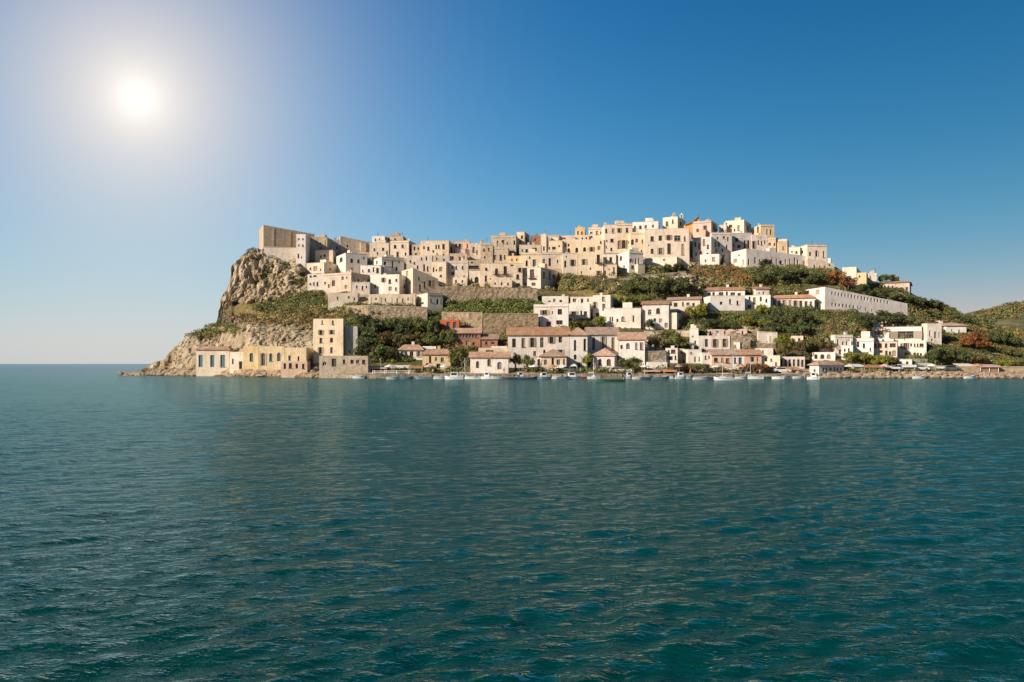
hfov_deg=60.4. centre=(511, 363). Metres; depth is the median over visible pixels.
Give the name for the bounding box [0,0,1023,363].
sky
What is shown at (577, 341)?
waterfront house
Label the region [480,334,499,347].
brick house
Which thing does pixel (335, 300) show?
stone house
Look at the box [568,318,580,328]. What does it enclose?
tree
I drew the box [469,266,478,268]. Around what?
window
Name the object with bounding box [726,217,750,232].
yellow house
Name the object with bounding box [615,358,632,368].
tree
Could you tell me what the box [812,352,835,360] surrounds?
white house
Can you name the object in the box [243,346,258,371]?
seafront house
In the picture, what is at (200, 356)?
window
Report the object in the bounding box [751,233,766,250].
grey house
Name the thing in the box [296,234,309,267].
white tower house
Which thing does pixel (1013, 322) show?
hill
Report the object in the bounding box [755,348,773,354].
white house
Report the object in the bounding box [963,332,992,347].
tree
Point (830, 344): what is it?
tree
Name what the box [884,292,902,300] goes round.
tree
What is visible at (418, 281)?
cream house
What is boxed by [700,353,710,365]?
row house
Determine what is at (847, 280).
tree
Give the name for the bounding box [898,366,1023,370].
retaining wall
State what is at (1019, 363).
tree
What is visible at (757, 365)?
tree
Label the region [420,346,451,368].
stone house
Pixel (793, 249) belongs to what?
cream house
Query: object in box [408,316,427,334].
tree
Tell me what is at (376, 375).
quay
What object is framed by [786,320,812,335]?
tree
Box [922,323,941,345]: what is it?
white house
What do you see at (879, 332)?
window
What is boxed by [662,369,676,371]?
beach pavilion
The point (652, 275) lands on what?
retaining wall
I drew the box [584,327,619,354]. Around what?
waterfront house
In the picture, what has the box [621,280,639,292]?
tree
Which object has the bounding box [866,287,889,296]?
tree
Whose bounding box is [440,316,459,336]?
red house
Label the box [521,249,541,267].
cream house
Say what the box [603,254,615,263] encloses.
white house
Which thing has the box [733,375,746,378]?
motorboat
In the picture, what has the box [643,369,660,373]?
beach pavilion
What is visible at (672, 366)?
tree
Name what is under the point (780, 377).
rowing boat
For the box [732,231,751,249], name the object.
grey house
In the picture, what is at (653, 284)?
tree
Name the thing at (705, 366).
tree
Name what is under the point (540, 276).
cream house
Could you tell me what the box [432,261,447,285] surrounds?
cream house
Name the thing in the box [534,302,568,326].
white house
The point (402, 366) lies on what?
beach pavilion
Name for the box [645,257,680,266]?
cream house
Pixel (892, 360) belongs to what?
tree
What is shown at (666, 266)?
tree
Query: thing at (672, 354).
white house
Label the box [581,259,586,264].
window
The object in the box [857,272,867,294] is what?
yellow house
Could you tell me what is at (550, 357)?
terrace house
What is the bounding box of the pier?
[373,370,413,373]
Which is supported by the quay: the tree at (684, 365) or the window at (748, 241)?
the tree at (684, 365)
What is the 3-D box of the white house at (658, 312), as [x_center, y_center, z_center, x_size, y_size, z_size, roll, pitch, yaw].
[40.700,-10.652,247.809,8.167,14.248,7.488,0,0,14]
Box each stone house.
[310,234,330,259]
[315,250,335,263]
[319,356,369,377]
[323,270,369,292]
[328,293,359,311]
[330,238,339,253]
[337,236,371,252]
[352,278,370,293]
[370,240,389,257]
[386,233,405,242]
[406,255,432,272]
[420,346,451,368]
[432,253,449,261]
[446,257,468,285]
[450,252,467,260]
[467,260,480,270]
[470,240,483,258]
[478,348,507,351]
[481,243,492,262]
[491,233,517,253]
[493,243,509,262]
[507,253,520,262]
[517,231,529,255]
[519,242,540,253]
[547,235,559,239]
[560,230,577,239]
[669,313,682,329]
[678,349,685,362]
[767,237,777,251]
[805,257,833,269]
[867,268,876,283]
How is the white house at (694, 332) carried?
on the hill at (247, 287)
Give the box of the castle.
[259,225,313,249]
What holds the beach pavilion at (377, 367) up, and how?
on the hill at (247, 287)
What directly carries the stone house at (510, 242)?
on the hill at (247, 287)
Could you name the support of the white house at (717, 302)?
on the hill at (247, 287)
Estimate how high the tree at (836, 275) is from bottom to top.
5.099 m
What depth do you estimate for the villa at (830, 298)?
257.38 m
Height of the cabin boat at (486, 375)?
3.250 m
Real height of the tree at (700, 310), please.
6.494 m
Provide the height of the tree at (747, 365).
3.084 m
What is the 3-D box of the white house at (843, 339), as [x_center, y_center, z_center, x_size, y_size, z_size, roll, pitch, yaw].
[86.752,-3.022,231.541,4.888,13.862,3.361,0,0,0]
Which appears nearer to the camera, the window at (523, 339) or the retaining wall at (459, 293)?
the window at (523, 339)
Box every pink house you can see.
[452,239,470,254]
[693,219,717,237]
[778,239,788,253]
[790,326,803,342]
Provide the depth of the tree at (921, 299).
268.14 m
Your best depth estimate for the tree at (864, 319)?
243.13 m
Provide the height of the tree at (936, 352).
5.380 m
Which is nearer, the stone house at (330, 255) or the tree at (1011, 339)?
the tree at (1011, 339)
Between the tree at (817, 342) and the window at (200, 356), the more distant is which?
the window at (200, 356)
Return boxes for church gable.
[684,214,698,231]
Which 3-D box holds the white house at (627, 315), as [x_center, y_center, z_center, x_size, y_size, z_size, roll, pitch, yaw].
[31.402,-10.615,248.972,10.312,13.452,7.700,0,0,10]
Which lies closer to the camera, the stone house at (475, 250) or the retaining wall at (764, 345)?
the retaining wall at (764, 345)
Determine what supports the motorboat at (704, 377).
on the sea
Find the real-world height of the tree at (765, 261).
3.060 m
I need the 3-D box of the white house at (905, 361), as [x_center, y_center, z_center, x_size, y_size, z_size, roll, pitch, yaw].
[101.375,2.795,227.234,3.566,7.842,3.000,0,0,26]
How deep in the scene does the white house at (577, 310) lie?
250.28 m
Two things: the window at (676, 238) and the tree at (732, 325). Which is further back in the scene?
the window at (676, 238)
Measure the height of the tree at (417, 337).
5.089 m
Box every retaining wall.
[346,305,427,321]
[438,286,537,304]
[442,312,482,327]
[483,313,537,332]
[596,271,685,285]
[644,330,689,336]
[645,350,665,363]
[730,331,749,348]
[750,342,775,348]
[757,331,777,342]
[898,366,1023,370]
[912,359,927,363]
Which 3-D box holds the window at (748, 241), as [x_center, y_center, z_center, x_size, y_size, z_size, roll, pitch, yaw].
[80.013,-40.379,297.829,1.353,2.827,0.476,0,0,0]
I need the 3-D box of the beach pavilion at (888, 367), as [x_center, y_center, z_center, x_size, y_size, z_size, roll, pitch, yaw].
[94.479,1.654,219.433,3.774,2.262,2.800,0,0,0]
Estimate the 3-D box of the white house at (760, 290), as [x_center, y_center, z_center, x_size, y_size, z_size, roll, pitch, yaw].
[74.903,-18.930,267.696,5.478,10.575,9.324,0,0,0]
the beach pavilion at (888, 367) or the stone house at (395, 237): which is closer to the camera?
the beach pavilion at (888, 367)
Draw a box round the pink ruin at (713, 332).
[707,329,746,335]
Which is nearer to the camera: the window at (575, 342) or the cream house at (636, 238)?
the window at (575, 342)
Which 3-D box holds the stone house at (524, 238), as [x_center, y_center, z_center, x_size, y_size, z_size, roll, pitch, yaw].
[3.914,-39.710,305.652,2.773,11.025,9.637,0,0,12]
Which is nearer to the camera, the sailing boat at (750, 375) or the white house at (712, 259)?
the sailing boat at (750, 375)
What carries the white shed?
on the hill at (247, 287)
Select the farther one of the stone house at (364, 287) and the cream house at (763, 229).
the cream house at (763, 229)
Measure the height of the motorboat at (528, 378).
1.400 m
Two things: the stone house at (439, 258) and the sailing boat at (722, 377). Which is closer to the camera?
the sailing boat at (722, 377)
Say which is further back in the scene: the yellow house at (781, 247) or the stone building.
the yellow house at (781, 247)
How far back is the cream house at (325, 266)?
284.79 m
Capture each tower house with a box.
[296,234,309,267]
[313,319,345,363]
[541,231,547,251]
[575,226,585,234]
[663,216,685,228]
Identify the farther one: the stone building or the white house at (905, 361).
the stone building
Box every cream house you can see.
[306,259,336,273]
[390,239,415,257]
[402,268,437,293]
[411,242,420,254]
[417,293,442,311]
[421,240,451,254]
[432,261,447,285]
[453,275,467,285]
[460,359,469,370]
[469,271,479,285]
[480,263,522,287]
[490,279,511,286]
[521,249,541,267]
[522,263,558,289]
[541,250,562,268]
[547,237,562,251]
[561,252,577,276]
[563,238,603,252]
[570,296,592,304]
[578,235,588,238]
[578,252,602,276]
[588,224,601,238]
[601,223,616,252]
[603,263,616,277]
[615,221,631,252]
[629,228,644,256]
[645,228,689,267]
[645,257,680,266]
[666,294,702,324]
[719,222,726,231]
[751,223,774,237]
[789,245,800,254]
[800,241,826,261]
[819,339,830,351]
[881,321,906,326]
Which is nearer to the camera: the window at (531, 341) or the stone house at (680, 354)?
the window at (531, 341)
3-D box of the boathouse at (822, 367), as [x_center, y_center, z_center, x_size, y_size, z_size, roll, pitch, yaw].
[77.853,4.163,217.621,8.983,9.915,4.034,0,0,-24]
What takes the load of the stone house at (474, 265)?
on the hill at (247, 287)
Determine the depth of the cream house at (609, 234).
295.60 m
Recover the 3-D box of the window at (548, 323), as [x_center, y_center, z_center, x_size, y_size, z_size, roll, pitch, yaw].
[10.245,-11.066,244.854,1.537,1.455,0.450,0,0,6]
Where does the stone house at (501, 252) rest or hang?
on the hill at (247, 287)
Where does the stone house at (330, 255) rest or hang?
on the hill at (247, 287)
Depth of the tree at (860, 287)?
264.37 m
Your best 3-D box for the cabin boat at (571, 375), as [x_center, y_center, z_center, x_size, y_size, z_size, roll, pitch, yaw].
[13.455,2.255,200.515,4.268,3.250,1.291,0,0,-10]
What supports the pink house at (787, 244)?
on the hill at (247, 287)
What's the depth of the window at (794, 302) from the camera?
257.11 m
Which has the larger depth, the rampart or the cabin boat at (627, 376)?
the rampart
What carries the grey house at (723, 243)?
on the hill at (247, 287)
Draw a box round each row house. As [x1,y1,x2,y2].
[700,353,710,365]
[706,349,733,368]
[731,349,743,366]
[739,349,763,367]
[762,355,779,366]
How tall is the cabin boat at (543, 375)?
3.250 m
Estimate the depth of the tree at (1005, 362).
223.93 m
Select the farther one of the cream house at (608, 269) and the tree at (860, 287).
the cream house at (608, 269)
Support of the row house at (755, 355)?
on the hill at (247, 287)
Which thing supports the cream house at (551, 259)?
on the hill at (247, 287)
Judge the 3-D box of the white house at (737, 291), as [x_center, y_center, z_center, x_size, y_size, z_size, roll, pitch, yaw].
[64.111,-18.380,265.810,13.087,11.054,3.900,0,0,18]
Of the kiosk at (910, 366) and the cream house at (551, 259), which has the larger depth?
the cream house at (551, 259)
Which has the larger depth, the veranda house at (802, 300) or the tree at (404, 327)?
the veranda house at (802, 300)
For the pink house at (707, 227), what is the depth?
308.80 m
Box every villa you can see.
[806,287,907,326]
[871,323,921,340]
[874,341,897,357]
[898,332,926,358]
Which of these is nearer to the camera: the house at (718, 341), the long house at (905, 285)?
the house at (718, 341)
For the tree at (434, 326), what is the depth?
236.59 m
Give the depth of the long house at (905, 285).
276.43 m
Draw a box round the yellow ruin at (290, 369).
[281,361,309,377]
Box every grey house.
[693,237,715,261]
[710,230,731,268]
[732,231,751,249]
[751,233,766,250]
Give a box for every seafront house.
[194,343,234,375]
[230,352,242,373]
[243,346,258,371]
[259,346,286,370]
[284,347,312,365]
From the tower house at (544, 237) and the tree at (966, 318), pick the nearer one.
the tree at (966, 318)
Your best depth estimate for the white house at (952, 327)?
250.52 m
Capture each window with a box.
[199,355,202,366]
[210,355,213,366]
[221,355,224,366]
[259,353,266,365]
[277,353,280,360]
[318,347,322,353]
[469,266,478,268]
[497,362,501,369]
[512,339,515,346]
[521,338,525,347]
[528,338,535,346]
[530,269,533,277]
[540,310,549,314]
[540,337,543,347]
[546,321,551,326]
[548,337,554,342]
[556,320,562,324]
[569,311,577,315]
[570,260,575,265]
[574,340,576,350]
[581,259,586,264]
[592,337,594,349]
[593,302,597,307]
[600,337,606,349]
[611,337,614,350]
[620,240,626,248]
[657,248,663,254]
[665,235,671,239]
[667,243,670,253]
[674,235,680,240]
[681,244,683,254]
[711,339,717,346]
[721,339,727,346]
[747,240,750,248]
[752,241,755,248]
[781,300,786,306]
[792,300,797,306]
[875,330,885,334]
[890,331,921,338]
[902,343,908,348]
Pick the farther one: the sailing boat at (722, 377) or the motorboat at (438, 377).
the motorboat at (438, 377)
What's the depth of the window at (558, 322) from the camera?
244.68 m
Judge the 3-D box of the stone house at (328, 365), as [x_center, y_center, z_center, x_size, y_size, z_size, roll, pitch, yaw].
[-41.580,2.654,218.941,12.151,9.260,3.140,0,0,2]
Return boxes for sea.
[0,364,1023,681]
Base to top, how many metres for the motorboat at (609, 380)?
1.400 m
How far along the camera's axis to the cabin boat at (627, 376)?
204.44 m
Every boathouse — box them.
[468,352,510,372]
[807,361,845,375]
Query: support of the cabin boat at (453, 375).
on the sea
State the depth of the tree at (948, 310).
266.94 m
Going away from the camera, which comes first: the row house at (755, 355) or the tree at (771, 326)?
the row house at (755, 355)
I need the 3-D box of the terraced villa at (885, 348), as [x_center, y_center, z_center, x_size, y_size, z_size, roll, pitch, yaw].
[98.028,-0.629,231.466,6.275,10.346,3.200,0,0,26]
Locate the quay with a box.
[318,373,797,377]
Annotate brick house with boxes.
[454,328,482,347]
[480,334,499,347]
[531,234,540,244]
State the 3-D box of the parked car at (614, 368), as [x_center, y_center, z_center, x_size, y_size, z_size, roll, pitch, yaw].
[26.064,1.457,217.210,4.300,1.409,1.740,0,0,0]
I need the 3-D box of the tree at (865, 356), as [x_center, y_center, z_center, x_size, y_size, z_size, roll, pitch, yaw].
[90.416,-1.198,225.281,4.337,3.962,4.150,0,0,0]
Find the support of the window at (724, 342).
in the house at (718, 341)
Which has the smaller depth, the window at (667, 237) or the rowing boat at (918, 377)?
the rowing boat at (918, 377)
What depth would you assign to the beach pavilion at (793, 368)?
216.90 m
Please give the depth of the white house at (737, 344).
231.85 m
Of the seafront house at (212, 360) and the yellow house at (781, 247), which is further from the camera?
the yellow house at (781, 247)
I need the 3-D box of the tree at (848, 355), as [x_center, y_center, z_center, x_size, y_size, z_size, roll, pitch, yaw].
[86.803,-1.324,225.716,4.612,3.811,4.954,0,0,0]
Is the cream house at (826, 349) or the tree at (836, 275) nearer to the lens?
the cream house at (826, 349)
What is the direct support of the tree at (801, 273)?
on the hill at (247, 287)
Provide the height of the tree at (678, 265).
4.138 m
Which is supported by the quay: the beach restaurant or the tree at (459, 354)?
the tree at (459, 354)
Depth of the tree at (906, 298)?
263.33 m
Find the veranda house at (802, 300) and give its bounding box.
[771,292,815,307]
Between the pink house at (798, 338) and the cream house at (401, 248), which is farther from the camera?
the cream house at (401, 248)
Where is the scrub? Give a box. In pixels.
[184,247,1023,373]
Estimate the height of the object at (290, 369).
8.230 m
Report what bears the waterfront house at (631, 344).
on the hill at (247, 287)
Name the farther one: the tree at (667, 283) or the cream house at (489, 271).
the cream house at (489, 271)
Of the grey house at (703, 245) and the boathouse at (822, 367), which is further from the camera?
the grey house at (703, 245)
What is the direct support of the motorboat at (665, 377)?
on the sea
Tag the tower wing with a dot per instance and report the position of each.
(352, 333)
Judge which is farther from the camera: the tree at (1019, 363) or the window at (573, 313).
the window at (573, 313)
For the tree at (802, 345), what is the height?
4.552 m
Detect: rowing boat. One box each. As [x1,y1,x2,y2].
[401,376,412,379]
[772,376,784,378]
[792,375,803,378]
[912,375,924,378]
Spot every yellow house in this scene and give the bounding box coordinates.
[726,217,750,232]
[777,242,785,252]
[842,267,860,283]
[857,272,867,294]
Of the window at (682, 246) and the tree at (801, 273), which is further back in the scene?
the window at (682, 246)
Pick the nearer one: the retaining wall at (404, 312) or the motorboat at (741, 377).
the motorboat at (741, 377)
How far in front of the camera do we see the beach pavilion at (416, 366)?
219.42 m
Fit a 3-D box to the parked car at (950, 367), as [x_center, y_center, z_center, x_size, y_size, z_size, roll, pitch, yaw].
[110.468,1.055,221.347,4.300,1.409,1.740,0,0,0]
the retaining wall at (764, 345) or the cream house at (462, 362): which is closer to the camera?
the cream house at (462, 362)
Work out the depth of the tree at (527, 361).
217.69 m
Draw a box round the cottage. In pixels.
[591,348,618,368]
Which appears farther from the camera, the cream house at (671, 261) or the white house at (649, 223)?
the white house at (649, 223)
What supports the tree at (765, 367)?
on the quay
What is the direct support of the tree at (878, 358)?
on the hill at (247, 287)
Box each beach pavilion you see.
[369,366,386,368]
[390,365,408,368]
[409,365,423,367]
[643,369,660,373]
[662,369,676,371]
[785,367,799,369]
[885,366,900,368]
[973,364,1000,371]
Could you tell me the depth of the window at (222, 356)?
248.84 m
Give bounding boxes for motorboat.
[415,375,432,378]
[431,375,444,378]
[464,376,479,378]
[501,375,519,378]
[518,375,537,379]
[596,377,625,381]
[650,375,668,378]
[691,375,707,378]
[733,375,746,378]
[746,374,763,378]
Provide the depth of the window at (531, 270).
269.12 m
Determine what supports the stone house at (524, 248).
on the hill at (247, 287)
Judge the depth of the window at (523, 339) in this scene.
223.11 m
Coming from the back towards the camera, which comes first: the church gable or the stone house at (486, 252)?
the church gable
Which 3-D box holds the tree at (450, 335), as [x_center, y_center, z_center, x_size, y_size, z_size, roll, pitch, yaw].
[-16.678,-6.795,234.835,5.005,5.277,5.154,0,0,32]
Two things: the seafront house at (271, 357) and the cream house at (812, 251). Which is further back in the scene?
the cream house at (812, 251)
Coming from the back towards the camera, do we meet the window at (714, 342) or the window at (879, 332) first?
the window at (879, 332)
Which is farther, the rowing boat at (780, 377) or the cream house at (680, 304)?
the cream house at (680, 304)
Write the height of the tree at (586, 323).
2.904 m
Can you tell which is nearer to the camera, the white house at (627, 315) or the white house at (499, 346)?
the white house at (499, 346)
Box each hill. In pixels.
[137,232,1023,377]
[965,304,1023,329]
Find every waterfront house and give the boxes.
[506,327,570,368]
[568,327,588,368]
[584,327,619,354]
[617,332,646,366]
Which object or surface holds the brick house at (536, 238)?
on the hill at (247, 287)
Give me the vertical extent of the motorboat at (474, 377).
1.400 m
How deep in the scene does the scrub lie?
256.23 m
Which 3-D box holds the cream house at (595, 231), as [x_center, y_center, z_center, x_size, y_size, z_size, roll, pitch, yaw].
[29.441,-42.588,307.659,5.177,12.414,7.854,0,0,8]
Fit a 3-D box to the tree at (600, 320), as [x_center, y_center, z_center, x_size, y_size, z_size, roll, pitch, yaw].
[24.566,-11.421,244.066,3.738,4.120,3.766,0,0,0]
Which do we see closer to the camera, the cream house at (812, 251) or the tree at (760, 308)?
the tree at (760, 308)
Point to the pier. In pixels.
(396, 372)
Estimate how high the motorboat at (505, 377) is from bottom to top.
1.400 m
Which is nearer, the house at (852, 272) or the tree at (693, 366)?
the tree at (693, 366)
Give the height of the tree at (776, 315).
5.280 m
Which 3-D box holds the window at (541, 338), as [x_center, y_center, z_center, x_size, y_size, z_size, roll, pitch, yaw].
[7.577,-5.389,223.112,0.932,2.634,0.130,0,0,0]
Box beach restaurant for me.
[861,365,884,370]
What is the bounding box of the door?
[332,359,335,366]
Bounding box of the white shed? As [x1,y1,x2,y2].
[646,362,666,368]
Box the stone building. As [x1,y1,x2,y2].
[368,294,416,306]
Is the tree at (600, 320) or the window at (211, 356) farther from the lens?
the window at (211, 356)
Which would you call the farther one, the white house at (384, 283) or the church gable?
the church gable
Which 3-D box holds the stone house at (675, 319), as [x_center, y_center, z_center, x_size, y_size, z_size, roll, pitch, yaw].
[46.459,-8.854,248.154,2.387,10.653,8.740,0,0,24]
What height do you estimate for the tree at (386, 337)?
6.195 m
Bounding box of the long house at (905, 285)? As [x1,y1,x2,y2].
[878,281,912,293]
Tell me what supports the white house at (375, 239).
on the hill at (247, 287)
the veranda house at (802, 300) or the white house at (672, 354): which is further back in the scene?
the veranda house at (802, 300)
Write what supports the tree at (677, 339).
on the hill at (247, 287)
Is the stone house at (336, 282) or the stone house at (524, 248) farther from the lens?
the stone house at (524, 248)
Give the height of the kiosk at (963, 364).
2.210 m
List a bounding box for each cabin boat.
[444,372,464,378]
[479,372,492,378]
[513,372,525,376]
[538,372,551,378]
[562,372,579,378]
[622,372,634,378]
[673,372,685,378]
[805,372,819,379]
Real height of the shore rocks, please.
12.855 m
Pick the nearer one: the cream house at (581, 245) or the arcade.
the arcade
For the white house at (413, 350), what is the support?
on the hill at (247, 287)
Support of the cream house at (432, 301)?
on the hill at (247, 287)
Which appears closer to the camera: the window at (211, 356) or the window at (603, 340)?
the window at (603, 340)
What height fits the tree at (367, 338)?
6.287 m
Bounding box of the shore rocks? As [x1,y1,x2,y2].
[118,332,1023,377]
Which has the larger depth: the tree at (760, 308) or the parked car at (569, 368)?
the tree at (760, 308)
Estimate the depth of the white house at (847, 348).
227.92 m
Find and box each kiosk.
[851,364,863,370]
[897,364,916,370]
[953,363,972,366]
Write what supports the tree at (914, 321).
on the hill at (247, 287)
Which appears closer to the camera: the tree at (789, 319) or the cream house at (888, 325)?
the tree at (789, 319)
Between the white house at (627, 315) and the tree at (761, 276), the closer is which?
the white house at (627, 315)
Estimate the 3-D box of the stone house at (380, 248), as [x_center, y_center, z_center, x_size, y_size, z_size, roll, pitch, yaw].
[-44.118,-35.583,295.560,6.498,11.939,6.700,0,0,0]
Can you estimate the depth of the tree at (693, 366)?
215.50 m
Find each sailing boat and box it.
[587,358,599,378]
[713,357,733,379]
[745,358,751,378]
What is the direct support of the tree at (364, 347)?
on the hill at (247, 287)
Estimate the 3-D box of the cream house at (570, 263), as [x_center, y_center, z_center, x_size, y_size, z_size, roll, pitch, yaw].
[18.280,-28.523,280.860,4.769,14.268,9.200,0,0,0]
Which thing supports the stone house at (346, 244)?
on the hill at (247, 287)
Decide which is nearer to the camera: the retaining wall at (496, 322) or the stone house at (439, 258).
the retaining wall at (496, 322)
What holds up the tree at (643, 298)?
on the hill at (247, 287)
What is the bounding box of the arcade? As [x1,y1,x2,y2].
[782,357,804,368]
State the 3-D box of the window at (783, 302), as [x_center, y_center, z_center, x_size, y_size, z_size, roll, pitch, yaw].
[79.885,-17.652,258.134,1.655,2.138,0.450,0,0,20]
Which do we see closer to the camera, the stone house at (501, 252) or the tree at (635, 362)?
the tree at (635, 362)
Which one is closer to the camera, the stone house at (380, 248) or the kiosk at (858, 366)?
the kiosk at (858, 366)
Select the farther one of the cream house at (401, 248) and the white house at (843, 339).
the cream house at (401, 248)
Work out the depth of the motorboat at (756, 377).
203.27 m
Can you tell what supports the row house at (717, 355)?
on the hill at (247, 287)
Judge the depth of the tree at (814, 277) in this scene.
268.33 m
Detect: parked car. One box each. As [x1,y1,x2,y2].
[561,366,577,371]
[609,367,624,372]
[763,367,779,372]
[772,367,790,372]
[913,365,929,370]
[943,365,960,370]
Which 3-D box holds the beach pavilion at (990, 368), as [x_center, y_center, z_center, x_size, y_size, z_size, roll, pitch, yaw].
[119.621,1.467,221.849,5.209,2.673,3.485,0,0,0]
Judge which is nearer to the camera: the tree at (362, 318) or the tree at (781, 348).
the tree at (781, 348)
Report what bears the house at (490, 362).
on the hill at (247, 287)
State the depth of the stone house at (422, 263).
279.55 m
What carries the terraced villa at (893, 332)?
on the hill at (247, 287)
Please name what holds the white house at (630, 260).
on the hill at (247, 287)
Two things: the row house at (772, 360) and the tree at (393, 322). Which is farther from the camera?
the tree at (393, 322)
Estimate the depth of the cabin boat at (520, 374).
206.69 m
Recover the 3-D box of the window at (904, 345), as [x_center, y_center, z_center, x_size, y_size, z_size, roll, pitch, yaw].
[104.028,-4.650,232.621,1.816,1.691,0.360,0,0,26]
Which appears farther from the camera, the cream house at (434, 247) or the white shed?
the cream house at (434, 247)
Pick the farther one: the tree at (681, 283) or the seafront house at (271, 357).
the tree at (681, 283)
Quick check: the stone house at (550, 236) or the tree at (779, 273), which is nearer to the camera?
the tree at (779, 273)
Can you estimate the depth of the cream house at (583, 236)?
304.05 m
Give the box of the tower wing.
[345,326,359,355]
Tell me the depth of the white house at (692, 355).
226.37 m
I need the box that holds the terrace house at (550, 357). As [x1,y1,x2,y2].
[539,349,567,370]
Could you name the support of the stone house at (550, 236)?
on the hill at (247, 287)
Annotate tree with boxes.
[353,341,372,355]
[355,314,371,327]
[356,331,383,348]
[364,318,385,334]
[369,344,387,357]
[373,331,397,346]
[381,317,398,331]
[383,346,400,362]
[392,333,411,347]
[394,320,417,336]
[405,331,425,344]
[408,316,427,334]
[420,332,443,345]
[426,319,442,333]
[439,329,455,344]
[447,346,469,369]
[509,352,520,370]
[520,354,536,370]
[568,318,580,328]
[579,353,593,366]
[581,320,595,326]
[595,316,605,326]
[614,296,626,307]
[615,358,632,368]
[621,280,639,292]
[625,295,638,303]
[628,356,643,372]
[638,295,652,302]
[642,278,665,293]
[643,319,654,330]
[645,335,667,350]
[656,277,677,295]
[661,263,671,272]
[665,332,689,347]
[667,364,677,372]
[671,262,684,271]
[672,276,691,296]
[678,363,688,372]
[684,302,706,320]
[688,364,699,373]
[698,363,709,372]
[705,319,725,328]
[724,322,741,328]
[738,316,755,325]
[744,363,753,373]
[749,271,772,286]
[752,362,761,373]
[755,304,769,313]
[755,319,774,327]
[758,259,772,265]
[761,321,783,331]
[761,364,770,373]
[768,309,785,322]
[769,268,791,282]
[773,333,795,343]
[775,343,791,356]
[780,311,804,327]
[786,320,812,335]
[789,269,808,278]
[794,339,814,354]
[795,310,814,323]
[804,272,828,285]
[807,337,826,351]
[819,340,836,351]
[824,270,846,284]
[838,275,858,290]
[841,351,858,363]
[849,283,870,293]
[855,314,881,325]
[858,352,873,364]
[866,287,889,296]
[869,355,888,364]
[870,310,898,326]
[877,274,888,281]
[882,356,899,364]
[884,274,895,280]
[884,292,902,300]
[888,312,910,326]
[902,294,919,303]
[908,317,926,325]
[916,296,927,303]
[923,346,946,364]
[924,299,939,308]
[934,301,948,310]
[942,346,955,363]
[943,307,957,315]
[951,311,966,317]
[955,336,974,346]
[955,348,972,362]
[958,315,976,323]
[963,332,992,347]
[966,353,989,362]
[983,329,1007,344]
[996,359,1016,366]
[999,332,1022,345]
[1000,347,1020,355]
[1014,360,1023,365]
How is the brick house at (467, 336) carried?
on the hill at (247, 287)
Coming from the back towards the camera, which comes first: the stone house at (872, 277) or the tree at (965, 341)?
the stone house at (872, 277)
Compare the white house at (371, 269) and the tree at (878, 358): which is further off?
the white house at (371, 269)
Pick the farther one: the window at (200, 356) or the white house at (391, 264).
the white house at (391, 264)
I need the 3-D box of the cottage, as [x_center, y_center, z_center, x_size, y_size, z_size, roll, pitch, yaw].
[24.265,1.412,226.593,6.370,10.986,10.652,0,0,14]
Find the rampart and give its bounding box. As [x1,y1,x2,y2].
[264,247,295,265]
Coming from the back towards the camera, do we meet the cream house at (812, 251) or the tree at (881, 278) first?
the cream house at (812, 251)
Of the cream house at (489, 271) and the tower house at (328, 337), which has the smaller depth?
the tower house at (328, 337)
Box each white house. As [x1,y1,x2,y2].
[308,273,322,290]
[335,250,366,272]
[360,265,381,274]
[368,255,403,274]
[370,273,405,293]
[372,236,385,242]
[398,342,424,359]
[422,346,436,350]
[491,346,507,347]
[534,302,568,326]
[542,291,568,303]
[569,301,592,318]
[593,293,613,316]
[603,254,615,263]
[604,302,641,327]
[616,248,644,274]
[632,218,659,231]
[641,300,671,329]
[645,340,665,350]
[666,346,677,363]
[683,345,701,363]
[690,324,698,348]
[700,254,721,264]
[703,285,746,296]
[703,294,744,310]
[730,248,805,267]
[730,342,739,348]
[745,293,770,308]
[747,284,771,294]
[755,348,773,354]
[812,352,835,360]
[831,326,852,355]
[841,341,853,360]
[853,331,874,355]
[900,359,911,363]
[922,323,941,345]
[939,321,968,333]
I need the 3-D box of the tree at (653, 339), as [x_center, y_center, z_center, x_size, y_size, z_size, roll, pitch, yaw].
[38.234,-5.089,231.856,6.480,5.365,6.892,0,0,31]
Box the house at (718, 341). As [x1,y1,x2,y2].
[698,333,729,350]
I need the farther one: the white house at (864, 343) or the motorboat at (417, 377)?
the white house at (864, 343)
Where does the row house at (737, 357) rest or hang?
on the hill at (247, 287)
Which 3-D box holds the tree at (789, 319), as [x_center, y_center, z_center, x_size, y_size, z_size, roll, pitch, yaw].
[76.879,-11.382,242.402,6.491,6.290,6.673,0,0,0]
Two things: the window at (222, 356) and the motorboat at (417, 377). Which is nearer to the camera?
the motorboat at (417, 377)
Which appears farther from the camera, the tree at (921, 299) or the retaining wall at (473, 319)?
the tree at (921, 299)
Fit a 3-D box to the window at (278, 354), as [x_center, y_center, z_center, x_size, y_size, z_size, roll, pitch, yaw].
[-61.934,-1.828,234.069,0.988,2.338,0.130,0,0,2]

